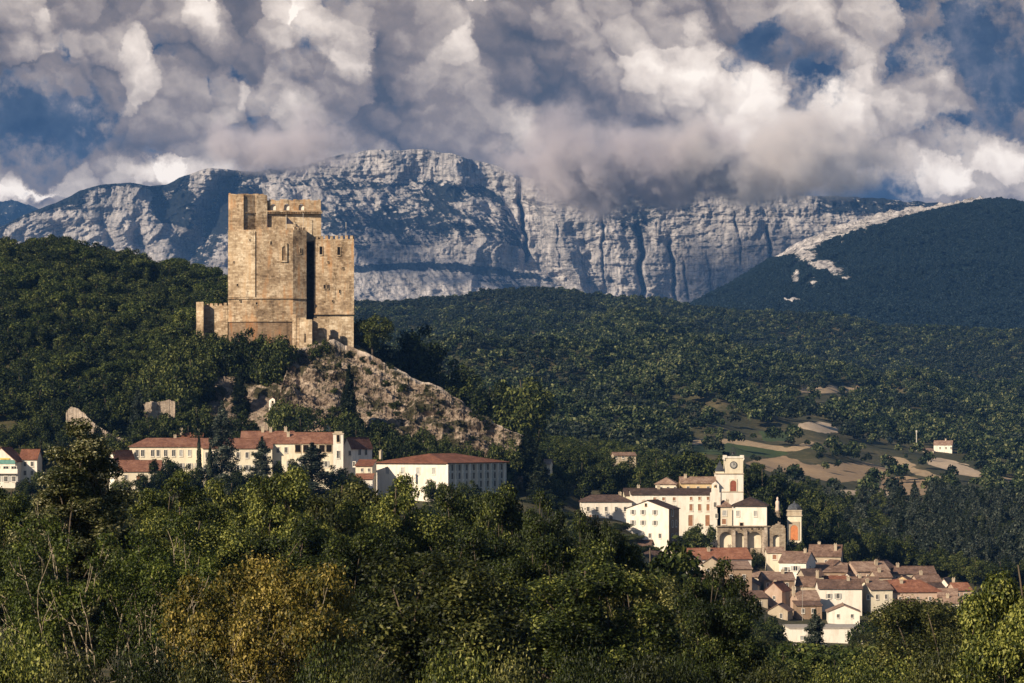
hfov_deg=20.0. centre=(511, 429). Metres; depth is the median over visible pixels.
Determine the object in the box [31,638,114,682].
shrub
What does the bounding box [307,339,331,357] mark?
broadleaf tree
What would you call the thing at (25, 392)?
ash tree
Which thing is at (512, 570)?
broadleaf tree
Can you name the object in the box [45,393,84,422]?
broadleaf tree
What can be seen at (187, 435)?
house
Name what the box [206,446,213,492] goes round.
cypress tree
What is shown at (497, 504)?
broadleaf tree
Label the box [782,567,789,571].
window
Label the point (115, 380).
oak tree
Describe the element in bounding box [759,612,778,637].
broadleaf tree
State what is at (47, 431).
broadleaf tree
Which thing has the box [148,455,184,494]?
broadleaf tree
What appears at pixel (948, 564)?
broadleaf tree
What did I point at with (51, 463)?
broadleaf tree
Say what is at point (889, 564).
house
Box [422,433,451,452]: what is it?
broadleaf tree
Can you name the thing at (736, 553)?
house
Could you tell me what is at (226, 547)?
broadleaf tree
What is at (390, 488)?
broadleaf tree
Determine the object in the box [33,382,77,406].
oak tree
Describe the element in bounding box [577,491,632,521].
house
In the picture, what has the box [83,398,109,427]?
broadleaf tree
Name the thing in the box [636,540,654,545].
house
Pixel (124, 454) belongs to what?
house
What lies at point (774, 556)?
window
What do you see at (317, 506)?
broadleaf tree
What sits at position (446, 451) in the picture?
broadleaf tree
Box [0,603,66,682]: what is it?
shrub
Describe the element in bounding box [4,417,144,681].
tree
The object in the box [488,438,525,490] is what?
broadleaf tree
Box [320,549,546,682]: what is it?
broadleaf tree
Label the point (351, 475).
broadleaf tree
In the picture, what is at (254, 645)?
broadleaf tree
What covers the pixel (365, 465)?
house
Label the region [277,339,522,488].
rock outcrop
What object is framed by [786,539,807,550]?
shrub
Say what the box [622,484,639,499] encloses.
house
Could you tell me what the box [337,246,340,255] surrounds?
window
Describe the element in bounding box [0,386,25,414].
oak tree
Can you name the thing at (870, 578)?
house
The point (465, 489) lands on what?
broadleaf tree
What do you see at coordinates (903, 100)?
sky
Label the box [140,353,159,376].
oak tree
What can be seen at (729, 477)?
clock tower
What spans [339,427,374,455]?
broadleaf tree
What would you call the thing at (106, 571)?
broadleaf tree
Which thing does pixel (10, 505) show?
broadleaf tree
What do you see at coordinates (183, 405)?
broadleaf tree
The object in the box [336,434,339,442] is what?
window
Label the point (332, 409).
shrub
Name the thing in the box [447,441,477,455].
broadleaf tree
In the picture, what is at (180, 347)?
broadleaf tree
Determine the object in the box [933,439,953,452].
farmhouse
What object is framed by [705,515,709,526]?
window
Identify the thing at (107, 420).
broadleaf tree
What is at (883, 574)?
house
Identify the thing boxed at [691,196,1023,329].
hill
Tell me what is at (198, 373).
broadleaf tree
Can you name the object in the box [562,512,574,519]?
broadleaf tree
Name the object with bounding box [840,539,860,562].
broadleaf tree
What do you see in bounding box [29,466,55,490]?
broadleaf tree
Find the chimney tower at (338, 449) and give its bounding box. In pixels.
[333,431,343,473]
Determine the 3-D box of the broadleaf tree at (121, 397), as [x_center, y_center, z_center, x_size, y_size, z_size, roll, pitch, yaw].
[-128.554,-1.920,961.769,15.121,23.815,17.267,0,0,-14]
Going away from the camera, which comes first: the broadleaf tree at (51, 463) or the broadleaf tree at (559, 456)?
the broadleaf tree at (51, 463)
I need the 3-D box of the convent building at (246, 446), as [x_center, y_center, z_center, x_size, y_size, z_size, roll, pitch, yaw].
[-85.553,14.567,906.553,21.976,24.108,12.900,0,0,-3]
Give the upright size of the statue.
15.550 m
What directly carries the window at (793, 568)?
in the house at (794, 562)
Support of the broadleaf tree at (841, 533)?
on the ground
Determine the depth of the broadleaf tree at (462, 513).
248.37 m
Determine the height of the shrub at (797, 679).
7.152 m
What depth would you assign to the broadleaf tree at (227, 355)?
977.57 m
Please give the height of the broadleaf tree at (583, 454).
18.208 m
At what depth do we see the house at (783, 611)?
838.98 m
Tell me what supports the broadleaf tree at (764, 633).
on the ground
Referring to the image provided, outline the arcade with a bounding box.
[715,526,770,554]
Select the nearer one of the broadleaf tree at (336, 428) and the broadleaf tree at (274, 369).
the broadleaf tree at (336, 428)
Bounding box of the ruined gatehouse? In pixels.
[292,314,328,351]
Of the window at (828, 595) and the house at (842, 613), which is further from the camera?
the window at (828, 595)
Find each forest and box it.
[0,234,1023,682]
[354,197,1023,500]
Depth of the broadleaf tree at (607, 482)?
961.09 m
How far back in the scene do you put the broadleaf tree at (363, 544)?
178.63 m
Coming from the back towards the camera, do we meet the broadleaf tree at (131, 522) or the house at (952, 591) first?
the house at (952, 591)
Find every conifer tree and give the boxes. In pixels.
[800,609,828,651]
[864,452,871,459]
[887,436,893,443]
[913,540,930,565]
[918,537,940,573]
[940,548,952,573]
[958,544,983,581]
[960,543,973,553]
[994,552,1002,563]
[997,550,1016,565]
[999,553,1013,568]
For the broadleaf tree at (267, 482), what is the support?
on the ground
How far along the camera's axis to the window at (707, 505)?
932.94 m
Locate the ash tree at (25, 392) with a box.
[15,391,33,416]
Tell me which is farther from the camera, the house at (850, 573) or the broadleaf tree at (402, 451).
the broadleaf tree at (402, 451)
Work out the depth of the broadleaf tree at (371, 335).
1009.86 m
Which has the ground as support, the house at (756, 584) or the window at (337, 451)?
the house at (756, 584)
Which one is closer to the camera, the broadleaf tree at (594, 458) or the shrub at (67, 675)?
the shrub at (67, 675)
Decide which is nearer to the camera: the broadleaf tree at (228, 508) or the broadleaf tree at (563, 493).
the broadleaf tree at (228, 508)
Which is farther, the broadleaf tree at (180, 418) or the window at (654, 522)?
the broadleaf tree at (180, 418)
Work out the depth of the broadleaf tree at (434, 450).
915.77 m
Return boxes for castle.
[228,193,353,346]
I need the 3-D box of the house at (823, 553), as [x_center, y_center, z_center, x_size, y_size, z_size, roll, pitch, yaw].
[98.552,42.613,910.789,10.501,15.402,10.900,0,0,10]
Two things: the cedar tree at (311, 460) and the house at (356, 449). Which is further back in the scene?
the house at (356, 449)
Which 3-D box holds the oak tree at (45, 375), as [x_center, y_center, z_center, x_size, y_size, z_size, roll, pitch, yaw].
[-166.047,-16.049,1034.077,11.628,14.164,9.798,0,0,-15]
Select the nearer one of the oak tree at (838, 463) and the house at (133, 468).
the house at (133, 468)
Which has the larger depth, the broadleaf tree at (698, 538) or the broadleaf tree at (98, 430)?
the broadleaf tree at (98, 430)
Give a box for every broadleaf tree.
[0,424,26,451]
[0,486,38,648]
[0,504,263,682]
[0,539,95,667]
[12,417,42,445]
[14,445,27,453]
[17,477,39,495]
[21,438,54,466]
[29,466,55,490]
[32,411,64,446]
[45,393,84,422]
[45,448,68,467]
[54,423,81,449]
[75,421,105,438]
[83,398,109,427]
[87,535,194,673]
[91,394,128,436]
[97,430,131,459]
[103,388,145,438]
[107,546,394,682]
[109,477,134,491]
[110,489,178,540]
[125,411,164,436]
[127,468,221,559]
[129,421,163,443]
[131,472,162,492]
[132,382,177,410]
[137,346,195,386]
[140,412,175,433]
[142,417,187,437]
[145,514,267,669]
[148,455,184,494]
[150,371,202,416]
[151,410,193,437]
[158,354,219,407]
[160,334,204,363]
[169,422,211,437]
[170,464,205,492]
[175,394,200,418]
[179,403,217,436]
[184,330,219,376]
[195,330,236,377]
[198,475,257,612]
[214,409,258,437]
[215,327,257,381]
[223,463,338,670]
[223,466,253,501]
[231,332,278,383]
[237,517,360,666]
[252,334,299,387]
[263,396,314,430]
[263,473,278,501]
[273,458,300,475]
[277,413,323,431]
[291,407,333,430]
[301,522,422,669]
[302,475,383,559]
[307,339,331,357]
[317,423,350,437]
[320,408,367,435]
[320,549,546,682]
[323,465,350,501]
[334,472,459,608]
[336,473,366,488]
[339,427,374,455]
[343,412,392,445]
[354,313,394,355]
[365,432,399,461]
[370,421,410,451]
[376,324,448,382]
[381,437,423,460]
[388,478,412,496]
[393,427,437,449]
[407,482,501,559]
[409,524,530,644]
[417,443,442,454]
[420,479,447,506]
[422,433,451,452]
[430,359,483,406]
[443,449,463,454]
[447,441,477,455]
[457,480,482,500]
[462,382,514,421]
[470,480,528,586]
[473,445,504,459]
[484,514,615,682]
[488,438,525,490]
[491,375,557,447]
[494,558,688,682]
[509,487,569,575]
[529,493,558,504]
[542,446,580,473]
[548,472,560,494]
[549,500,567,512]
[552,458,563,478]
[554,483,571,504]
[555,471,579,489]
[558,505,620,658]
[562,445,590,487]
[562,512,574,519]
[564,459,602,498]
[578,447,606,494]
[588,456,625,494]
[590,454,617,469]
[602,565,699,681]
[609,529,650,618]
[610,535,720,596]
[612,522,633,530]
[614,459,653,495]
[624,534,639,542]
[627,457,651,468]
[627,533,644,541]
[628,475,654,487]
[635,453,681,485]
[635,544,654,552]
[654,448,714,487]
[659,594,722,682]
[663,556,769,682]
[675,530,692,547]
[682,523,717,547]
[688,450,723,475]
[743,463,796,509]
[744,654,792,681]
[748,619,787,644]
[749,635,767,641]
[750,624,773,642]
[753,635,779,648]
[754,473,806,533]
[755,628,774,639]
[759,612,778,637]
[759,639,798,650]
[782,487,832,515]
[782,504,817,532]
[802,519,830,548]
[806,497,843,542]
[824,521,854,543]
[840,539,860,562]
[845,618,889,645]
[847,631,887,649]
[850,529,880,560]
[853,594,992,682]
[855,640,878,650]
[857,627,886,643]
[868,636,912,651]
[869,531,896,560]
[888,535,918,565]
[913,544,950,571]
[939,551,969,580]
[948,565,1023,682]
[949,594,966,608]
[957,557,990,585]
[958,592,1003,626]
[983,558,1021,582]
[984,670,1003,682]
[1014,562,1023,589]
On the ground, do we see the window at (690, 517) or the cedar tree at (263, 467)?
the cedar tree at (263, 467)
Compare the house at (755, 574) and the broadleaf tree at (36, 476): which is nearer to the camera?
the broadleaf tree at (36, 476)
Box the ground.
[0,279,1023,682]
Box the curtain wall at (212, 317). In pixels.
[196,302,227,337]
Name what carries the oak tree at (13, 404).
on the ground
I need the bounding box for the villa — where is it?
[610,452,636,466]
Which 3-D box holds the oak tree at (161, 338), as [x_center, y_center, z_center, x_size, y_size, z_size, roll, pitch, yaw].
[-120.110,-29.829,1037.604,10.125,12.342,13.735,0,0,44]
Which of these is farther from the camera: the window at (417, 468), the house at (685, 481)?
the house at (685, 481)
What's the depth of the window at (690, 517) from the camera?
932.71 m
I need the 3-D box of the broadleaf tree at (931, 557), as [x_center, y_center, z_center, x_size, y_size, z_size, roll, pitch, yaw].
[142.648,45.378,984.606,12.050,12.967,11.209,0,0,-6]
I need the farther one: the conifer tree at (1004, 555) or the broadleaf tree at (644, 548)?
the conifer tree at (1004, 555)
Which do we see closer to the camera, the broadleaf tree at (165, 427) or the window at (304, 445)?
the window at (304, 445)
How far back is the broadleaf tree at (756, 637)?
463.14 m
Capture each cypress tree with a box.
[196,436,203,488]
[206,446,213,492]
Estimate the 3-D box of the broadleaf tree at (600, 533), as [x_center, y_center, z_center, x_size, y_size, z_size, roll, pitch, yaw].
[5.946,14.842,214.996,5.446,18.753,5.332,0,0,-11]
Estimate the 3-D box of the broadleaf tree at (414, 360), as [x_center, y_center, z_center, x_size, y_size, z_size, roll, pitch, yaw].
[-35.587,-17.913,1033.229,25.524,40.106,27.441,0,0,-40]
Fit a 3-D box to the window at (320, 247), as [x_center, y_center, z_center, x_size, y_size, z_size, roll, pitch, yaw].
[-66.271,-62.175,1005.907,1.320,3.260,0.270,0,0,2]
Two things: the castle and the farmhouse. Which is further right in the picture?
the farmhouse
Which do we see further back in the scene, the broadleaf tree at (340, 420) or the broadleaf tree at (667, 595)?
the broadleaf tree at (340, 420)
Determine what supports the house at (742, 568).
on the ground
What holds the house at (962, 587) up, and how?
on the ground
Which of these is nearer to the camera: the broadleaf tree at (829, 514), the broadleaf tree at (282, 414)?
the broadleaf tree at (282, 414)
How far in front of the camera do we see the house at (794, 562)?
890.85 m
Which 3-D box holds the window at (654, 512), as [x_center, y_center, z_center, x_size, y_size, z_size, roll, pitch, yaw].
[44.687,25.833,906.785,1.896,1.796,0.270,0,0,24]
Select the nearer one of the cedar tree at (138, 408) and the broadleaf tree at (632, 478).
the cedar tree at (138, 408)
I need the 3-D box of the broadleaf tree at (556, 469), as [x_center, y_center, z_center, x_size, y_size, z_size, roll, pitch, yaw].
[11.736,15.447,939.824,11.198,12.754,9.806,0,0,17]
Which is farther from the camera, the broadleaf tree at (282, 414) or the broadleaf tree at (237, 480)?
the broadleaf tree at (282, 414)
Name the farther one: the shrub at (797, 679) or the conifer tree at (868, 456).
the conifer tree at (868, 456)
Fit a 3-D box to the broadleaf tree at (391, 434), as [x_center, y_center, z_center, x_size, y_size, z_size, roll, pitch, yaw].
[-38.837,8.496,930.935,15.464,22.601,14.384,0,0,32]
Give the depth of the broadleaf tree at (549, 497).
899.09 m
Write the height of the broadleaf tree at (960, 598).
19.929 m
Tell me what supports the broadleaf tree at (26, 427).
on the ground
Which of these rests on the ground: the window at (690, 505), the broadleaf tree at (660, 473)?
the broadleaf tree at (660, 473)
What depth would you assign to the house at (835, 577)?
883.54 m
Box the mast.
[801,586,803,620]
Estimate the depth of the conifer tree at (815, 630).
499.45 m
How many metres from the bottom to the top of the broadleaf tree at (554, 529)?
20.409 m
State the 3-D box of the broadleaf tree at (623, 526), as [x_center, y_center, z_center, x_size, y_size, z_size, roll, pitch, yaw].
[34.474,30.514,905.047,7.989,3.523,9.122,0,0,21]
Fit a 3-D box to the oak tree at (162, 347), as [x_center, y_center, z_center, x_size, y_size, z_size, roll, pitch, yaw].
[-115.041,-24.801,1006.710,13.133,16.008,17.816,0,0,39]
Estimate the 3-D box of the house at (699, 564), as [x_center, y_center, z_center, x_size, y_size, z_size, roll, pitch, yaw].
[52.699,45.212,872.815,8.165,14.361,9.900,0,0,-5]
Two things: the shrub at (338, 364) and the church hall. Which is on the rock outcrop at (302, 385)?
the shrub at (338, 364)
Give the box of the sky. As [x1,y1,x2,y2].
[0,0,1023,208]
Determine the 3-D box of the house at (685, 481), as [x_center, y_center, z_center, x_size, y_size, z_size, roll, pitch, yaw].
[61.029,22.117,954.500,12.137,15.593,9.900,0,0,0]
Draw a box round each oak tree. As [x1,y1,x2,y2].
[0,365,15,381]
[0,377,16,412]
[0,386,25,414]
[0,397,27,423]
[5,372,35,397]
[21,384,55,421]
[27,374,65,390]
[32,366,62,388]
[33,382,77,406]
[45,381,80,412]
[48,385,105,406]
[49,373,72,383]
[64,378,88,388]
[78,380,116,405]
[89,377,111,384]
[90,372,124,393]
[94,380,122,398]
[125,372,154,397]
[127,389,135,406]
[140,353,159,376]
[155,335,191,360]
[157,329,173,344]
[164,323,195,343]
[186,318,195,333]
[214,299,228,333]
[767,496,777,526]
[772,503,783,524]
[815,452,824,458]
[834,459,842,466]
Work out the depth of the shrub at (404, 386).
974.64 m
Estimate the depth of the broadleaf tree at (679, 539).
905.62 m
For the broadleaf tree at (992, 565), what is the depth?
957.55 m
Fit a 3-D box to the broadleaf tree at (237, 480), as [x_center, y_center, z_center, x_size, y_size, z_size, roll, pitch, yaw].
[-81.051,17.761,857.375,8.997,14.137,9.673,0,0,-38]
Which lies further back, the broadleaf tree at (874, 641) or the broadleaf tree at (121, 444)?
the broadleaf tree at (121, 444)
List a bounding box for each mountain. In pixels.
[0,149,937,302]
[0,199,37,226]
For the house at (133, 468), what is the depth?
887.44 m
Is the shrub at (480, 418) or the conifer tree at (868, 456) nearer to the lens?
the shrub at (480, 418)
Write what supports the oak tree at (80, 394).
on the ground
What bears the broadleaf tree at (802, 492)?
on the ground
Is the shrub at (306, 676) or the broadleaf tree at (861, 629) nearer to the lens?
the shrub at (306, 676)
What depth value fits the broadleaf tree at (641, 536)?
891.50 m
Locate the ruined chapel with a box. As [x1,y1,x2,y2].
[764,521,785,560]
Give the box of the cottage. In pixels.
[544,459,553,474]
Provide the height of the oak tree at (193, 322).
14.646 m
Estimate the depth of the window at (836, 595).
861.98 m
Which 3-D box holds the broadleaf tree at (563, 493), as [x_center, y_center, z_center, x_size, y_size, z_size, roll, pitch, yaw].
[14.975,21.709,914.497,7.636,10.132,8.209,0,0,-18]
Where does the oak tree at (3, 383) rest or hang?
on the ground
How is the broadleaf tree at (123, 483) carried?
on the ground
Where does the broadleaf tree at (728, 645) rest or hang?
on the ground
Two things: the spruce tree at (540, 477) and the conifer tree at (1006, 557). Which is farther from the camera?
the conifer tree at (1006, 557)
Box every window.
[2,476,9,481]
[10,476,17,481]
[295,444,300,452]
[303,444,308,452]
[319,246,322,254]
[319,444,324,452]
[323,461,328,467]
[326,444,331,452]
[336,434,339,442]
[336,450,339,458]
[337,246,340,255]
[385,467,389,474]
[400,467,404,474]
[416,467,419,474]
[431,467,435,474]
[630,509,635,514]
[640,510,645,514]
[640,520,645,525]
[652,510,657,515]
[652,520,657,525]
[688,515,692,526]
[689,504,692,511]
[697,504,701,511]
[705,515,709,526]
[706,504,709,511]
[721,518,726,524]
[722,510,726,515]
[753,510,757,516]
[772,554,776,559]
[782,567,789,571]
[791,565,799,571]
[826,593,831,598]
[834,593,841,598]
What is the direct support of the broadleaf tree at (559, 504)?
on the ground
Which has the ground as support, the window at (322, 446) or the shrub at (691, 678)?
the shrub at (691, 678)
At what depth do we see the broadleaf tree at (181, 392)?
957.42 m
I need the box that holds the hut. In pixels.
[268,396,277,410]
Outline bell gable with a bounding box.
[710,482,720,545]
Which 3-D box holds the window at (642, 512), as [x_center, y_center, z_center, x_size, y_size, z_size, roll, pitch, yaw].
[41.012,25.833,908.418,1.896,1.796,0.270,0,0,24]
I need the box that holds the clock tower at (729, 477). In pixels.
[714,448,743,525]
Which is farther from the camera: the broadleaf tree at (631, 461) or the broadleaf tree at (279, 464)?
the broadleaf tree at (631, 461)
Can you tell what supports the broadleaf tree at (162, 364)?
on the ground
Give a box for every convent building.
[128,434,202,471]
[202,438,272,485]
[240,426,294,437]
[270,431,333,489]
[629,485,712,546]
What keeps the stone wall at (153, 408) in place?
on the ground
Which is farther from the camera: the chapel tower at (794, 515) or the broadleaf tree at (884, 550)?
the broadleaf tree at (884, 550)
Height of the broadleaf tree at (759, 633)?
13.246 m
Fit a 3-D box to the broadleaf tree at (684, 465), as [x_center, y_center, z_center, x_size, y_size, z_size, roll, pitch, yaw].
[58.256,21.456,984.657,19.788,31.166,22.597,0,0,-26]
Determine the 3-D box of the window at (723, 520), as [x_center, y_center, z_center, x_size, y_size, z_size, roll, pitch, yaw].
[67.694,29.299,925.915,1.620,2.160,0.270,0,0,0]
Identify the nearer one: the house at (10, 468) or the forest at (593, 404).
the house at (10, 468)
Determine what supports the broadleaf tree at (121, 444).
on the ground
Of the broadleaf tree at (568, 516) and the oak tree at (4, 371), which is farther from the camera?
the oak tree at (4, 371)
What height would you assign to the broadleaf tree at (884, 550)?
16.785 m
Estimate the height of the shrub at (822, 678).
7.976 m
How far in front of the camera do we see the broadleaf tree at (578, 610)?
148.23 m
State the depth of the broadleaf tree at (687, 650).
213.49 m
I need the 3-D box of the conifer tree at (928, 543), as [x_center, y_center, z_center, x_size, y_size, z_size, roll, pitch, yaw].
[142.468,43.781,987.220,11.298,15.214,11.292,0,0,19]
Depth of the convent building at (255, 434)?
915.64 m
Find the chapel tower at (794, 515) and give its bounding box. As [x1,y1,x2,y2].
[786,501,802,550]
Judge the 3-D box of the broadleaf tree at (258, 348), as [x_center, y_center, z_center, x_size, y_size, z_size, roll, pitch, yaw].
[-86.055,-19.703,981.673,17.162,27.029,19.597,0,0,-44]
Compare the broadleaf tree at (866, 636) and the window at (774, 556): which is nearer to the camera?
the broadleaf tree at (866, 636)
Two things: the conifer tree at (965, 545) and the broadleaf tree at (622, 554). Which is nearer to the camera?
the broadleaf tree at (622, 554)
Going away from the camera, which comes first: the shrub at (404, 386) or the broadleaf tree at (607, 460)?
the shrub at (404, 386)
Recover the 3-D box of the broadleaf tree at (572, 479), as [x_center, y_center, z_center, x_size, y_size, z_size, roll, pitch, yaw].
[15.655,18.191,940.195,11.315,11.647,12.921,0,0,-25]
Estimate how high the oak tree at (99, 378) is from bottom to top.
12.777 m
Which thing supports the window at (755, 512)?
in the church hall
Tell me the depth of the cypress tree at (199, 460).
864.59 m
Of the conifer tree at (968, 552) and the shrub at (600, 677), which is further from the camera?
the conifer tree at (968, 552)
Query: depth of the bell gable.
926.00 m
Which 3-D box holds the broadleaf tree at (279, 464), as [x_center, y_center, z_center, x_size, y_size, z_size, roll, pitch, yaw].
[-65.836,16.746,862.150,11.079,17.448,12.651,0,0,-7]
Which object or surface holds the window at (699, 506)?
in the convent building at (693, 504)
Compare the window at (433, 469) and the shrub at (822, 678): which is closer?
the shrub at (822, 678)
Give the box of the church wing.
[716,499,733,525]
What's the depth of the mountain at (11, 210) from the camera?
13797.81 m
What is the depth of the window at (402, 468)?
893.48 m
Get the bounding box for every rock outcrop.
[199,372,285,436]
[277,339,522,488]
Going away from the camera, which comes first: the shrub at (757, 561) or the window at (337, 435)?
the window at (337, 435)
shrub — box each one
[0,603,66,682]
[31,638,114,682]
[105,618,194,682]
[172,642,232,682]
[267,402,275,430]
[288,616,368,682]
[308,354,314,362]
[327,406,335,412]
[334,361,342,368]
[338,644,410,682]
[344,351,351,358]
[359,356,366,362]
[366,410,374,416]
[388,401,397,407]
[399,384,408,390]
[415,634,495,682]
[468,410,478,417]
[476,414,485,420]
[484,638,554,682]
[552,622,624,682]
[613,638,682,682]
[659,633,727,682]
[725,653,797,682]
[750,549,765,570]
[774,665,812,682]
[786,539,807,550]
[804,656,866,682]
[835,640,926,682]
[900,629,990,682]
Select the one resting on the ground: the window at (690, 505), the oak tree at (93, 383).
the oak tree at (93, 383)
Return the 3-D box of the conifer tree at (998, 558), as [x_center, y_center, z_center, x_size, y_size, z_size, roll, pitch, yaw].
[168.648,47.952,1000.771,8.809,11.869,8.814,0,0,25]
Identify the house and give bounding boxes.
[0,447,22,487]
[19,449,42,482]
[109,450,134,487]
[118,460,162,491]
[173,428,203,437]
[308,421,332,431]
[344,437,373,479]
[355,459,376,491]
[356,473,374,493]
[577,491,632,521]
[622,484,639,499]
[625,499,680,550]
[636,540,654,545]
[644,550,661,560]
[655,477,678,487]
[678,474,716,487]
[686,544,752,564]
[686,556,702,573]
[700,556,721,581]
[723,561,752,590]
[741,590,768,608]
[752,571,773,580]
[752,577,761,589]
[757,569,795,593]
[763,580,791,606]
[764,547,784,571]
[767,602,793,620]
[778,548,816,589]
[789,586,820,607]
[792,600,822,618]
[795,570,818,589]
[797,568,824,578]
[808,541,843,562]
[814,576,862,615]
[815,563,847,574]
[824,575,847,578]
[825,559,844,565]
[825,602,860,624]
[845,571,854,576]
[848,559,890,575]
[850,573,878,581]
[862,578,893,615]
[868,567,892,579]
[879,560,894,569]
[889,579,941,602]
[890,562,936,578]
[897,574,913,579]
[911,570,941,582]
[928,582,945,587]
[937,588,958,603]
[941,577,955,586]
[942,593,961,607]
[946,582,972,597]
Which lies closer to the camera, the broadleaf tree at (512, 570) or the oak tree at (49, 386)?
the broadleaf tree at (512, 570)
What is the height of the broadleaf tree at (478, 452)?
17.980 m
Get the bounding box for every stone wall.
[66,407,120,444]
[144,400,174,421]
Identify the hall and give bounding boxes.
[731,497,769,525]
[783,624,862,643]
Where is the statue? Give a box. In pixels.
[775,497,780,523]
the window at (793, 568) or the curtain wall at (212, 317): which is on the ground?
the curtain wall at (212, 317)
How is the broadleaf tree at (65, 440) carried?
on the ground
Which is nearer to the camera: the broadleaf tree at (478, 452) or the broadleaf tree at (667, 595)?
the broadleaf tree at (667, 595)
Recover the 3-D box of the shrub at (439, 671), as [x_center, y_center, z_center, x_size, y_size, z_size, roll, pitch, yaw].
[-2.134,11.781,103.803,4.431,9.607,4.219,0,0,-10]
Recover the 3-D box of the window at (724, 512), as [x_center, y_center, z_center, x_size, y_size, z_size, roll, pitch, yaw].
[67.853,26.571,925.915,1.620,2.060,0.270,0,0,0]
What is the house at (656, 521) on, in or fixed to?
on the ground
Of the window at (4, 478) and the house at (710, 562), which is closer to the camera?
the house at (710, 562)
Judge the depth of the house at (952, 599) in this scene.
852.27 m
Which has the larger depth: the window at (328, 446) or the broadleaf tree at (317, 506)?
the window at (328, 446)
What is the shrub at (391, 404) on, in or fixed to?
on the rock outcrop at (302, 385)
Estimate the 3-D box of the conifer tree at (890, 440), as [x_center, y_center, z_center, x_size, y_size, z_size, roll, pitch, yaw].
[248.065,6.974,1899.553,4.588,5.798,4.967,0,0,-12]
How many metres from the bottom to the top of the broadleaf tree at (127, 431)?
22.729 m
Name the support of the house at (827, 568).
on the ground
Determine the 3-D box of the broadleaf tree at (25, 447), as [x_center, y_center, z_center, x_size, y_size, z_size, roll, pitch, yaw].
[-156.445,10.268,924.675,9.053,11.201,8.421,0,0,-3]
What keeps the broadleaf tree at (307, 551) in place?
on the ground
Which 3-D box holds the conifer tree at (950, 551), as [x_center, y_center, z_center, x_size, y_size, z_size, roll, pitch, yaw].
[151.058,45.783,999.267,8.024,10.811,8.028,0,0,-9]
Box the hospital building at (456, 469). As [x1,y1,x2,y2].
[376,450,507,500]
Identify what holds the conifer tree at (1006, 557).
on the ground
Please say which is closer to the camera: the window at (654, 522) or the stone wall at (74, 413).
the window at (654, 522)
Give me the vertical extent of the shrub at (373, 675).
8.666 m
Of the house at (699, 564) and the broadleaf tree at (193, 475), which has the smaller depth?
the broadleaf tree at (193, 475)
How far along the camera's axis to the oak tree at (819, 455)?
1659.11 m
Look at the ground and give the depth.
1748.78 m
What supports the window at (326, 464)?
in the convent building at (287, 445)
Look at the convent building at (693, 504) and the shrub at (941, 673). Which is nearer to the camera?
the shrub at (941, 673)
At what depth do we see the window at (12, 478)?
905.01 m
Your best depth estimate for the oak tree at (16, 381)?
1016.47 m
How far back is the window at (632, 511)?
909.77 m
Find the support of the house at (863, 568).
on the ground
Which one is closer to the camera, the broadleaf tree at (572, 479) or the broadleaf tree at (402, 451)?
the broadleaf tree at (402, 451)
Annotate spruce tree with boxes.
[230,371,251,418]
[338,362,360,424]
[510,425,537,490]
[520,450,558,502]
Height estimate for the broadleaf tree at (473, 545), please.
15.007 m
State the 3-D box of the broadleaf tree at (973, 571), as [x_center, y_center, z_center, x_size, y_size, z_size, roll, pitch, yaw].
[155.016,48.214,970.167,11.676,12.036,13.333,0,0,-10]
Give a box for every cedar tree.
[126,386,144,445]
[199,400,243,502]
[247,436,277,489]
[295,442,340,500]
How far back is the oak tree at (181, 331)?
1025.74 m
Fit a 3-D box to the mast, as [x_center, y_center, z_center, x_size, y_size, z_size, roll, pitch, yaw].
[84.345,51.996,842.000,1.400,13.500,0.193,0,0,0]
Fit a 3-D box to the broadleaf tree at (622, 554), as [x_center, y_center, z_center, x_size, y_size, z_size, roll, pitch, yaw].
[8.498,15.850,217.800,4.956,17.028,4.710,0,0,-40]
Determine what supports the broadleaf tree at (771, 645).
on the ground
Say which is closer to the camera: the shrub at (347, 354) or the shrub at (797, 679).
the shrub at (797, 679)
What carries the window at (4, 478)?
in the house at (10, 468)
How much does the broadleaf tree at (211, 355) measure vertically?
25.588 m
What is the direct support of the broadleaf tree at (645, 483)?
on the ground
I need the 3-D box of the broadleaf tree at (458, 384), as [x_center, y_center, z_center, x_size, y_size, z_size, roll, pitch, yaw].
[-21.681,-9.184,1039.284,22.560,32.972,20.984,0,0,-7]
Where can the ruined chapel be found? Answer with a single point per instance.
(775, 535)
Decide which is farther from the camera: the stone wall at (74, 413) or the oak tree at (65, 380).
the oak tree at (65, 380)
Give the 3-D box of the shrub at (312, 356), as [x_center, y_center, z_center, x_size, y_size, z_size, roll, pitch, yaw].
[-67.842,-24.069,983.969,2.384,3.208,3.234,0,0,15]
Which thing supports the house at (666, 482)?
on the ground
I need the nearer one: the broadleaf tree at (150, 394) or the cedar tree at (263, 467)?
the cedar tree at (263, 467)
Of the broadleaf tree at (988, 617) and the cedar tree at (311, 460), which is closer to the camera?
the broadleaf tree at (988, 617)
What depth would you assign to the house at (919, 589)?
869.65 m
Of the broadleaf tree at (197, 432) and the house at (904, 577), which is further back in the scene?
the broadleaf tree at (197, 432)
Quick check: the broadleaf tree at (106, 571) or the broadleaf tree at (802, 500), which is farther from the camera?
the broadleaf tree at (802, 500)

